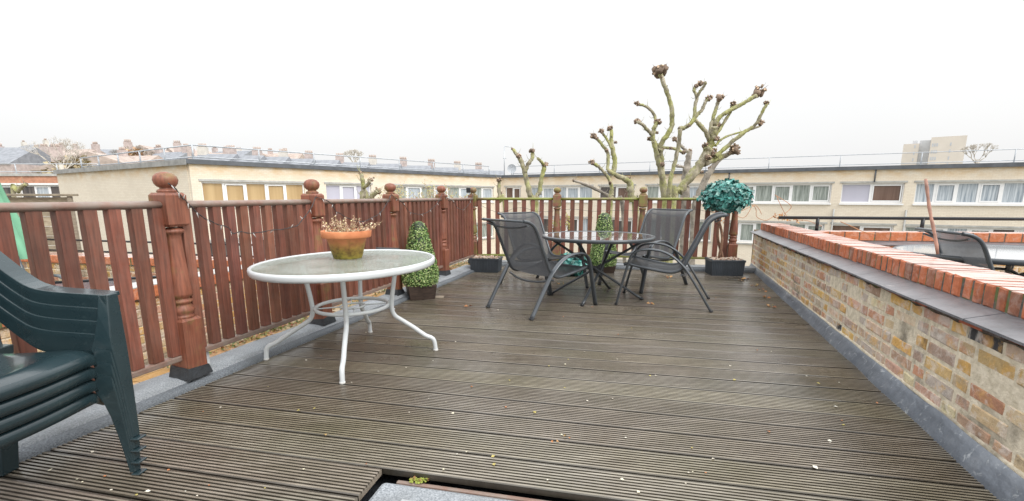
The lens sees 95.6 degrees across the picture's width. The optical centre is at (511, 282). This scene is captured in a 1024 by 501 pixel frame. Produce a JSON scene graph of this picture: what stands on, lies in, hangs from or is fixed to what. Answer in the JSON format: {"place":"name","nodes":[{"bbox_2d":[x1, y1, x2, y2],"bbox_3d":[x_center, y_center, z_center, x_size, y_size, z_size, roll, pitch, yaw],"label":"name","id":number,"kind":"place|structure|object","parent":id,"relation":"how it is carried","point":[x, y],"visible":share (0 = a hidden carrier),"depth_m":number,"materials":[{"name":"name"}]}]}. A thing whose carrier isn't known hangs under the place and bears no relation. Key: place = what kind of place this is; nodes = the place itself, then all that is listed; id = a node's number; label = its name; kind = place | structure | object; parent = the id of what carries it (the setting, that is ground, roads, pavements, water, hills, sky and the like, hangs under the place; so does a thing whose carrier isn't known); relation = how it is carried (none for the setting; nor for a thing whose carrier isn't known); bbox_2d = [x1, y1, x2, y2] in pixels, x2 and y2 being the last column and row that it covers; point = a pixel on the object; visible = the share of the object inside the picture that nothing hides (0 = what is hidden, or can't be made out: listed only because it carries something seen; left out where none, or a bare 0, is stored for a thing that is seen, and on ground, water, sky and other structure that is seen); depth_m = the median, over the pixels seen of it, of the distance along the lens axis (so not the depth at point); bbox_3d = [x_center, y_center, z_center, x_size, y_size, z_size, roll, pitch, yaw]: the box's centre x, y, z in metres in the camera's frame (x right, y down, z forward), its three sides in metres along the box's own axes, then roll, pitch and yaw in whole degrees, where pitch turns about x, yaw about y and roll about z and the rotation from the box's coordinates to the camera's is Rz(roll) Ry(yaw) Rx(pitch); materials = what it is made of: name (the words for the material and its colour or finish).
{"place":"outdoors","nodes":[
{"label":"outdoors","id":0,"kind":"place"},
{"bbox_2d":[10,179,28,196],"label":"pollarded tree","id":1,"kind":"object","parent":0,"point":[14,189],"visible":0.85,"depth_m":8.79,"materials":[{"name":"green plant"}]},
{"bbox_2d":[21,136,96,169],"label":"distant tree","id":2,"kind":"object","parent":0,"point":[61,166],"visible":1,"depth_m":42.82,"materials":[{"name":"plant"}]},
{"bbox_2d":[144,318,282,364],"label":"flat roof","id":3,"kind":"structure","parent":0,"point":[146,362],"depth_m":4.05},
{"bbox_2d":[0,183,27,258],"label":"parasol","id":4,"kind":"object","parent":3,"relation":"on","point":[18,234],"visible":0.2,"depth_m":4.70,"materials":[{"name":"green fabric"}]},
{"bbox_2d":[6,194,81,252],"bbox_3d":[-6.998,-0.405,5.752,2.830,1.378,0.130,-3,11,-15],"label":"fence panel","id":5,"kind":"object","parent":3,"relation":"on","point":[47,222],"visible":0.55,"depth_m":5.97,"materials":[{"name":"brown wood"}]},
{"bbox_2d":[55,280,135,288],"bbox_3d":[-4.378,0.289,4.643,1.250,0.465,0.950,-2,11,-11],"label":"coping","id":6,"kind":"object","parent":3,"relation":"on","point":[87,285],"depth_m":4.84,"materials":[{"name":"stone"}]},
{"bbox_2d":[20,252,253,280],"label":"brick cross wall","id":7,"kind":"structure","parent":3,"relation":"on","point":[54,263],"depth_m":5.53,"materials":[{"name":"brick"}]},
{"bbox_2d":[47,238,399,256],"bbox_3d":[-3.575,-0.376,5.289,4.900,0.192,0.024,2,11,11],"label":"metal handrail","id":8,"kind":"object","parent":7,"relation":"on","point":[152,252],"visible":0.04,"depth_m":5.46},
{"bbox_2d":[0,260,281,358],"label":"brick party wall","id":9,"kind":"structure","parent":3,"relation":"on","point":[5,335],"depth_m":4.04,"materials":[{"name":"brick"}]},
{"bbox_2d":[132,262,469,384],"bbox_3d":[-2.018,0.673,3.877,0.210,0.552,8.905,3,11,17],"label":"brick ledge","id":10,"kind":"object","parent":3,"relation":"on","point":[150,375],"visible":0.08,"depth_m":3.53,"materials":[{"name":"brick"}]},
{"bbox_2d":[167,259,467,367],"bbox_3d":[-1.438,0.030,5.689,0.255,0.086,5.876,3,11,17],"label":"moss","id":11,"kind":"object","parent":10,"relation":"on","point":[281,327],"visible":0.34,"depth_m":3.90,"materials":[{"name":"green plant"}]},
{"bbox_2d":[369,181,467,198],"bbox_3d":[-1.573,-1.352,7.676,1.787,0.710,0.755,0,11,0],"label":"bare shrub","id":12,"kind":"object","parent":3,"relation":"on","point":[399,192],"visible":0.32,"depth_m":7.62,"materials":[{"name":"brown plant"}]},
{"bbox_2d":[360,474,577,500],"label":"roof underlay","id":13,"kind":"object","parent":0,"point":[379,482],"depth_m":2.06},
{"bbox_2d":[369,480,546,500],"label":"roof hatch","id":14,"kind":"object","parent":13,"relation":"on","point":[400,490],"visible":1,"depth_m":1.87,"materials":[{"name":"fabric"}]},
{"bbox_2d":[502,260,755,272],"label":"roof kerb","id":15,"kind":"structure","parent":13,"relation":"on","point":[749,269],"depth_m":7.31,"materials":[{"name":"fabric"}]},
{"bbox_2d":[476,187,737,262],"bbox_3d":[1.475,-0.915,7.486,4.133,1.240,0.295,1,11,7],"label":"timber railing","id":16,"kind":"object","parent":15,"relation":"on","point":[730,249],"visible":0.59,"depth_m":7.44,"materials":[{"name":"brown wood"}]},
{"bbox_2d":[749,223,1023,500],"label":"brick parapet wall","id":17,"kind":"structure","parent":13,"relation":"on","point":[933,347],"depth_m":2.50,"materials":[{"name":"brick"}]},
{"bbox_2d":[924,179,938,253],"bbox_3d":[2.956,-0.469,3.272,0.027,0.524,0.152,-6,12,-30],"label":"bamboo cane","id":18,"kind":"object","parent":17,"relation":"on","point":[933,228],"visible":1,"depth_m":3.27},
{"bbox_2d":[0,266,999,500],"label":"deck","id":19,"kind":"structure","parent":0,"point":[252,437],"depth_m":2.48,"materials":[{"name":"wood"}]},
{"bbox_2d":[0,306,146,475],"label":"plastic chair","id":20,"kind":"object","parent":19,"relation":"on","point":[106,394],"visible":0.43,"depth_m":1.83,"materials":[{"name":"plastic"}]},
{"bbox_2d":[0,294,146,463],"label":"plastic chair","id":21,"kind":"object","parent":20,"relation":"on","point":[26,415],"visible":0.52,"depth_m":1.81,"materials":[{"name":"plastic"}]},
{"bbox_2d":[0,281,146,451],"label":"plastic chair","id":22,"kind":"object","parent":21,"relation":"on","point":[28,399],"visible":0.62,"depth_m":1.80,"materials":[{"name":"plastic"}]},
{"bbox_2d":[0,251,145,440],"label":"plastic chair","id":23,"kind":"object","parent":22,"relation":"on","point":[21,373],"visible":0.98,"depth_m":1.80,"materials":[{"name":"plastic"}]},
{"bbox_2d":[18,265,473,461],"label":"roof kerb","id":24,"kind":"structure","parent":19,"relation":"on","point":[154,391],"depth_m":2.83,"materials":[{"name":"concrete"}]},
{"bbox_2d":[0,172,477,391],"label":"timber railing","id":25,"kind":"object","parent":24,"relation":"on","point":[452,229],"visible":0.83,"depth_m":2.94,"materials":[{"name":"brown wood"}]},
{"bbox_2d":[168,183,712,236],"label":"string lights","id":26,"kind":"object","parent":25,"relation":"hanging from","point":[179,195],"visible":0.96,"depth_m":3.77},
{"bbox_2d":[247,249,437,384],"bbox_3d":[-1.161,0.186,3.291,1.234,0.728,1.320,0,11,0],"label":"round garden table","id":27,"kind":"object","parent":19,"relation":"on","point":[306,270],"visible":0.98,"depth_m":3.10,"materials":[{"name":"white metal"}]},
{"bbox_2d":[320,212,381,259],"bbox_3d":[-1.150,-0.346,3.354,0.458,0.330,0.350,0,11,0],"label":"potted plant","id":28,"kind":"object","parent":27,"relation":"on","point":[346,243],"visible":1,"depth_m":3.27,"materials":[{"name":"orange plant"}]},
{"bbox_2d":[401,221,439,300],"bbox_3d":[-1.051,-0.266,5.284,0.450,0.879,0.441,0,11,0],"label":"topiary cone","id":29,"kind":"object","parent":19,"relation":"on","point":[420,285],"visible":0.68,"depth_m":5.17,"materials":[{"name":"green plant"}]},
{"bbox_2d":[48,304,877,495],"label":"petal litter","id":30,"kind":"object","parent":19,"relation":"on","point":[814,466],"visible":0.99,"depth_m":2.05,"materials":[{"name":"plant"}]},
{"bbox_2d":[469,255,502,272],"bbox_3d":[-0.400,-0.305,7.228,0.462,0.237,0.320,2,11,10],"label":"ribbed planter","id":31,"kind":"object","parent":19,"relation":"on","point":[487,264],"visible":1,"depth_m":7.09,"materials":[{"name":"plastic"}]},
{"bbox_2d":[481,218,597,320],"bbox_3d":[0.292,-0.208,4.825,1.054,0.946,0.722,-9,14,-40],"label":"garden chair","id":32,"kind":"object","parent":19,"relation":"on","point":[522,245],"visible":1,"depth_m":4.63,"materials":[{"name":"fabric"}]},
{"bbox_2d":[497,211,588,295],"bbox_3d":[0.374,-0.427,5.992,0.722,0.946,1.054,-9,14,-39],"label":"garden chair","id":33,"kind":"object","parent":19,"relation":"on","point":[534,218],"visible":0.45,"depth_m":6.25,"materials":[{"name":"metal"}]},
{"bbox_2d":[558,252,587,275],"bbox_3d":[0.896,-0.258,6.846,0.478,0.411,0.519,7,13,33],"label":"teal leaf ball","id":34,"kind":"object","parent":19,"relation":"on","point":[574,261],"visible":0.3,"depth_m":6.68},
{"bbox_2d":[542,231,655,306],"bbox_3d":[0.980,-0.190,5.377,1.270,0.731,1.326,0,11,0],"label":"glass patio table","id":35,"kind":"object","parent":19,"relation":"on","point":[579,238],"visible":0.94,"depth_m":5.24,"materials":[{"name":"glass"}]},
{"bbox_2d":[590,212,616,272],"bbox_3d":[1.400,-0.621,7.085,0.442,0.910,0.435,0,11,0],"label":"topiary cone","id":36,"kind":"object","parent":19,"relation":"on","point":[604,222],"visible":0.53,"depth_m":6.98,"materials":[{"name":"green plant"}]},
{"bbox_2d":[597,208,692,293],"bbox_3d":[1.755,-0.462,6.061,1.054,0.991,0.722,-8,13,-36],"label":"garden chair","id":37,"kind":"object","parent":19,"relation":"on","point":[664,226],"visible":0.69,"depth_m":6.11,"materials":[{"name":"fabric"}]},
{"bbox_2d":[614,212,728,312],"bbox_3d":[1.716,-0.273,5.052,1.054,0.991,0.722,4,11,20],"label":"garden chair","id":38,"kind":"object","parent":19,"relation":"on","point":[634,260],"visible":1,"depth_m":5.00,"materials":[{"name":"metal"}]},
{"bbox_2d":[705,256,745,275],"bbox_3d":[3.160,-0.256,6.912,0.482,0.258,0.340,1,11,6],"label":"ribbed planter","id":39,"kind":"object","parent":19,"relation":"on","point":[726,266],"visible":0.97,"depth_m":6.76,"materials":[{"name":"plastic"}]},
{"bbox_2d":[696,178,754,258],"bbox_3d":[3.111,-0.924,6.829,0.745,1.213,0.724,-8,14,-38],"label":"teal ball tree","id":40,"kind":"object","parent":39,"relation":"on","point":[727,195],"visible":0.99,"depth_m":6.59,"materials":[{"name":"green plant"}]},
{"bbox_2d":[0,0,1023,174],"label":"sky","id":41,"kind":"structure","parent":0,"point":[444,81],"materials":[{"name":"white"}]},
{"bbox_3d":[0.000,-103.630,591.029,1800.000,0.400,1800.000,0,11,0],"label":"ground","id":42,"kind":"structure","parent":0,"visible":0},
{"bbox_2d":[0,173,60,245],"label":"apartment block","id":43,"kind":"structure","parent":42,"relation":"on","point":[42,183],"depth_m":36.13,"materials":[{"name":"brick"}]},
{"bbox_2d":[21,185,60,196],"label":"window","id":44,"kind":"structure","parent":43,"relation":"in","point":[31,189],"depth_m":36.42,"materials":[{"name":"white plastic"}]},
{"bbox_2d":[53,159,501,265],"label":"apartment block","id":45,"kind":"structure","parent":42,"relation":"on","point":[200,180],"depth_m":24.94,"materials":[{"name":"paint"}]},
{"bbox_2d":[198,179,304,207],"bbox_3d":[-12.609,-4.429,23.012,0.270,1.290,5.016,9,14,38],"label":"window","id":46,"kind":"structure","parent":45,"relation":"in","point":[225,189],"depth_m":22.82,"materials":[{"name":"white plastic"}]},
{"bbox_2d":[80,144,490,174],"bbox_3d":[-12.384,-7.150,27.498,26.269,0.700,11.134,-4,11,-18],"label":"roof guard rail","id":47,"kind":"object","parent":45,"relation":"on","point":[259,160],"visible":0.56,"depth_m":25.25,"materials":[{"name":"metal"}]},
{"bbox_2d":[324,182,372,198],"bbox_3d":[-9.408,-5.158,26.887,0.270,1.290,3.100,9,14,38],"label":"window","id":48,"kind":"structure","parent":45,"relation":"in","point":[334,190],"depth_m":26.61,"materials":[{"name":"glass"}]},
{"bbox_2d":[394,184,494,202],"bbox_3d":[-4.498,-6.275,32.833,0.270,1.290,9.771,9,14,38],"label":"window","id":49,"kind":"structure","parent":45,"relation":"in","point":[482,191],"depth_m":33.07,"materials":[{"name":"glass"}]},
{"bbox_2d":[476,222,494,239],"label":"window","id":50,"kind":"structure","parent":45,"relation":"in","point":[484,225],"depth_m":36.32,"materials":[{"name":"glass"}]},
{"bbox_2d":[356,164,374,198],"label":"pollarded tree","id":51,"kind":"object","parent":42,"relation":"on","point":[364,186],"visible":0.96,"depth_m":7.43,"materials":[{"name":"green plant"}]},
{"bbox_2d":[360,187,381,198],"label":"pollarded tree","id":52,"kind":"object","parent":42,"relation":"on","point":[373,194],"visible":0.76,"depth_m":7.61,"materials":[{"name":"green plant"}]},
{"bbox_2d":[493,177,506,259],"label":"pollarded tree","id":53,"kind":"object","parent":42,"relation":"on","point":[499,191],"visible":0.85,"depth_m":8.83,"materials":[{"name":"brown plant"}]},
{"bbox_2d":[511,147,535,211],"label":"pollarded tree","id":54,"kind":"object","parent":42,"relation":"on","point":[525,174],"visible":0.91,"depth_m":9.92,"materials":[{"name":"brown plant"}]},
{"bbox_2d":[534,153,548,213],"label":"pollarded tree","id":55,"kind":"object","parent":42,"relation":"on","point":[541,178],"visible":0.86,"depth_m":9.96,"materials":[{"name":"brown plant"}]},
{"bbox_2d":[572,176,625,262],"bbox_3d":[1.924,1.480,10.258,1.377,7.609,0.141,0,11,2],"label":"pollarded tree","id":56,"kind":"object","parent":42,"relation":"on","point":[606,195],"visible":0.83,"depth_m":9.63,"materials":[{"name":"brown plant"}]},
{"bbox_2d":[588,159,613,218],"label":"pollarded tree","id":57,"kind":"object","parent":42,"relation":"on","point":[607,176],"visible":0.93,"depth_m":8.94,"materials":[{"name":"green plant"}]},
{"bbox_2d":[590,124,638,229],"bbox_3d":[2.164,1.050,10.012,1.225,8.628,0.406,0,11,0],"label":"pollarded tree","id":58,"kind":"object","parent":42,"relation":"on","point":[611,142],"visible":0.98,"depth_m":9.32,"materials":[{"name":"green plant"}]},
{"bbox_2d":[634,64,689,261],"bbox_3d":[3.214,0.264,10.635,1.279,9.865,0.507,0,11,0],"label":"pollarded tree","id":59,"kind":"object","parent":42,"relation":"on","point":[659,72],"visible":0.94,"depth_m":9.93,"materials":[{"name":"brown plant"}]},
{"bbox_2d":[672,136,703,259],"bbox_3d":[4.482,0.541,12.521,1.020,8.622,0.311,-2,11,-9],"label":"pollarded tree","id":60,"kind":"object","parent":42,"relation":"on","point":[686,167],"visible":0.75,"depth_m":11.86,"materials":[{"name":"brown plant"}]},
{"bbox_2d":[664,78,712,262],"bbox_3d":[3.641,0.530,10.274,0.909,9.473,0.390,0,11,0],"label":"pollarded tree","id":61,"kind":"object","parent":42,"relation":"on","point":[708,98],"visible":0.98,"depth_m":9.51,"materials":[{"name":"brown plant"}]},
{"bbox_2d":[689,158,723,264],"bbox_3d":[4.914,0.819,12.326,0.809,8.341,0.275,1,11,8],"label":"pollarded tree","id":62,"kind":"object","parent":42,"relation":"on","point":[706,176],"visible":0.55,"depth_m":11.73,"materials":[{"name":"brown plant"}]},
{"bbox_2d":[670,84,770,262],"bbox_3d":[4.498,0.333,11.082,2.270,9.574,0.545,0,11,0],"label":"pollarded tree","id":63,"kind":"object","parent":42,"relation":"on","point":[710,154],"visible":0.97,"depth_m":10.34,"materials":[{"name":"brown plant"}]},
{"bbox_2d":[502,162,1023,265],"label":"apartment block","id":64,"kind":"structure","parent":42,"relation":"on","point":[979,190],"depth_m":26.37,"materials":[{"name":"beige brick"}]},
{"bbox_2d":[504,185,521,201],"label":"window","id":65,"kind":"structure","parent":64,"relation":"in","point":[511,191],"depth_m":36.73,"materials":[{"name":"white plastic"}]},
{"bbox_2d":[531,185,593,202],"bbox_3d":[3.643,-6.675,34.740,5.172,1.290,0.270,6,12,29],"label":"window","id":66,"kind":"structure","parent":64,"relation":"in","point":[567,191],"depth_m":34.51,"materials":[{"name":"glass"}]},
{"bbox_2d":[544,216,592,232],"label":"window","id":67,"kind":"structure","parent":64,"relation":"in","point":[576,218],"depth_m":34.66,"materials":[{"name":"white plastic"}]},
{"bbox_2d":[598,184,635,202],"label":"window","id":68,"kind":"structure","parent":64,"relation":"in","point":[619,190],"depth_m":32.70,"materials":[{"name":"white plastic"}]},
{"bbox_2d":[612,217,632,231],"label":"window","id":69,"kind":"structure","parent":64,"relation":"in","point":[630,221],"depth_m":32.75,"materials":[{"name":"white plastic"}]},
{"bbox_2d":[645,183,711,203],"bbox_3d":[11.033,-5.899,30.613,4.470,1.290,0.270,6,12,29],"label":"window","id":70,"kind":"structure","parent":64,"relation":"in","point":[653,191],"depth_m":31.28,"materials":[{"name":"glass"}]},
{"bbox_2d":[679,219,711,242],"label":"window","id":71,"kind":"structure","parent":64,"relation":"in","point":[701,220],"depth_m":30.22,"materials":[{"name":"glass"}]},
{"bbox_2d":[513,148,1023,174],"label":"roof guard rail","id":72,"kind":"object","parent":64,"relation":"on","point":[705,168],"visible":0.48,"depth_m":27.14,"materials":[{"name":"metal"}]},
{"bbox_2d":[723,220,827,244],"bbox_3d":[15.846,-3.044,28.366,5.547,1.490,0.270,6,12,29],"label":"window","id":73,"kind":"structure","parent":64,"relation":"in","point":[744,236],"depth_m":28.88,"materials":[{"name":"glass"}]},
{"bbox_2d":[743,182,834,204],"bbox_3d":[15.743,-5.404,27.982,6.006,1.290,0.270,6,12,29],"label":"window","id":74,"kind":"structure","parent":64,"relation":"in","point":[811,193],"depth_m":27.55,"materials":[{"name":"white plastic"}]},
{"bbox_2d":[830,222,896,230],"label":"window","id":75,"kind":"structure","parent":64,"relation":"in","point":[836,225],"depth_m":26.11,"materials":[{"name":"white plastic"}]},
{"bbox_2d":[839,181,907,204],"bbox_3d":[19.873,-4.970,25.675,2.978,1.290,0.270,6,12,29],"label":"window","id":76,"kind":"structure","parent":64,"relation":"in","point":[852,192],"depth_m":25.69,"materials":[{"name":"glass"}]},
{"bbox_2d":[905,224,1023,231],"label":"window","id":77,"kind":"structure","parent":64,"relation":"in","point":[908,227],"depth_m":23.97,"materials":[{"name":"white plastic"}]},
{"bbox_2d":[912,179,1023,205],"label":"window","id":78,"kind":"structure","parent":64,"relation":"in","point":[941,192],"depth_m":23.72,"materials":[{"name":"glass"}]},
{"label":"hill","id":79,"kind":"structure","parent":0,"visible":0},
{"bbox_2d":[0,147,50,172],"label":"terraced house","id":80,"kind":"structure","parent":79,"relation":"on","point":[21,159],"depth_m":68.12,"materials":[{"name":"grey brick"}]},
{"bbox_2d":[18,138,49,147],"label":"terraced house","id":81,"kind":"structure","parent":79,"relation":"on","point":[24,143],"depth_m":124.77,"materials":[{"name":"stone"}]},
{"bbox_2d":[36,154,94,172],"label":"distant tree","id":82,"kind":"object","parent":79,"relation":"on","point":[85,162],"visible":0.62,"depth_m":57.52,"materials":[{"name":"brown plant"}]},
{"bbox_2d":[59,142,105,157],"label":"terraced house","id":83,"kind":"structure","parent":79,"relation":"on","point":[95,146],"depth_m":90.79,"materials":[{"name":"red brick"}]},
{"bbox_2d":[28,144,138,172],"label":"terraced house","id":84,"kind":"structure","parent":79,"relation":"on","point":[107,159],"depth_m":63.88,"materials":[{"name":"red brick"}]},
{"bbox_2d":[108,146,153,155],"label":"distant tree","id":85,"kind":"object","parent":79,"relation":"on","point":[138,148],"visible":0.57,"depth_m":77.00,"materials":[{"name":"brown plant"}]},
{"bbox_2d":[117,147,163,162],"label":"terraced house","id":86,"kind":"structure","parent":79,"relation":"on","point":[135,158],"depth_m":72.14,"materials":[{"name":"beige brick"}]},
{"bbox_2d":[123,139,181,155],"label":"terraced house","id":87,"kind":"structure","parent":79,"relation":"on","point":[128,144],"depth_m":85.60,"materials":[{"name":"red brick"}]},
{"bbox_2d":[152,144,194,159],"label":"terraced house","id":88,"kind":"structure","parent":79,"relation":"on","point":[186,151],"depth_m":81.22,"materials":[{"name":"red brick"}]},
{"bbox_2d":[194,143,238,160],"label":"terraced house","id":89,"kind":"structure","parent":79,"relation":"on","point":[202,151],"depth_m":63.19,"materials":[{"name":"stone"}]},
{"bbox_2d":[212,147,251,154],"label":"terraced house","id":90,"kind":"structure","parent":79,"relation":"on","point":[214,149],"depth_m":114.31,"materials":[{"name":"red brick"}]},
{"bbox_2d":[225,145,266,161],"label":"terraced house","id":91,"kind":"structure","parent":79,"relation":"on","point":[234,151],"depth_m":64.77,"materials":[{"name":"red brick"}]},
{"bbox_2d":[252,147,290,163],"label":"terraced house","id":92,"kind":"structure","parent":79,"relation":"on","point":[255,152],"depth_m":66.36,"materials":[{"name":"red brick"}]},
{"bbox_2d":[267,148,304,158],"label":"terraced house","id":93,"kind":"structure","parent":79,"relation":"on","point":[293,155],"depth_m":123.13,"materials":[{"name":"red brick"}]},
{"bbox_2d":[278,149,315,164],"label":"terraced house","id":94,"kind":"structure","parent":79,"relation":"on","point":[282,154],"depth_m":67.95,"materials":[{"name":"stone"}]},
{"bbox_2d":[304,150,340,166],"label":"terraced house","id":95,"kind":"structure","parent":79,"relation":"on","point":[308,156],"depth_m":69.53,"materials":[{"name":"red brick"}]},
{"bbox_2d":[335,153,369,167],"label":"terraced house","id":96,"kind":"structure","parent":79,"relation":"on","point":[341,158],"depth_m":71.20,"materials":[{"name":"red brick"}]},
{"bbox_2d":[343,149,363,161],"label":"distant tree","id":97,"kind":"object","parent":79,"relation":"on","point":[346,153],"visible":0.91,"depth_m":134.99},
{"bbox_2d":[368,155,401,169],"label":"terraced house","id":98,"kind":"structure","parent":79,"relation":"on","point":[372,162],"depth_m":72.76,"materials":[{"name":"stone"}]},
{"bbox_2d":[400,157,430,170],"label":"terraced house","id":99,"kind":"structure","parent":79,"relation":"on","point":[404,164],"depth_m":74.33,"materials":[{"name":"red brick"}]},
{"bbox_2d":[428,159,458,172],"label":"terraced house","id":100,"kind":"structure","parent":79,"relation":"on","point":[449,169],"depth_m":76.00,"materials":[{"name":"red brick"}]},
{"bbox_2d":[454,161,483,173],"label":"terraced house","id":101,"kind":"structure","parent":79,"relation":"on","point":[467,170],"depth_m":77.63,"materials":[{"name":"stone"}]},
{"bbox_2d":[475,162,503,174],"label":"terraced house","id":102,"kind":"structure","parent":79,"relation":"on","point":[492,172],"depth_m":79.19,"materials":[{"name":"white brick"}]},
{"bbox_2d":[901,135,967,164],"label":"tower block","id":103,"kind":"structure","parent":79,"relation":"on","point":[934,145],"depth_m":161.90,"materials":[{"name":"beige concrete"}]},
{"bbox_2d":[961,143,997,162],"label":"distant tree","id":104,"kind":"object","parent":79,"relation":"on","point":[973,147],"visible":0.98,"depth_m":58.32,"materials":[{"name":"plant"}]},
{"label":"neighbour terrace floor","id":105,"kind":"structure","parent":0,"visible":0},
{"bbox_2d":[819,230,1023,274],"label":"brick cross wall","id":106,"kind":"structure","parent":105,"relation":"on","point":[892,239],"depth_m":6.87,"materials":[{"name":"brick"}]},
{"bbox_2d":[778,216,1023,231],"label":"metal handrail","id":107,"kind":"object","parent":106,"relation":"on","point":[922,219],"visible":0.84,"depth_m":7.04,"materials":[{"name":"metal"}]},
{"bbox_2d":[893,244,1023,276],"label":"patio table","id":108,"kind":"object","parent":105,"relation":"on","point":[1010,257],"visible":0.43,"depth_m":4.35,"materials":[{"name":"metal"}]},
{"bbox_2d":[915,227,1019,275],"bbox_3d":[4.240,0.036,4.060,1.054,0.991,0.722,2,11,13],"label":"garden chair","id":109,"kind":"object","parent":105,"relation":"on","point":[970,249],"visible":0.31,"depth_m":3.97,"materials":[{"name":"metal"}]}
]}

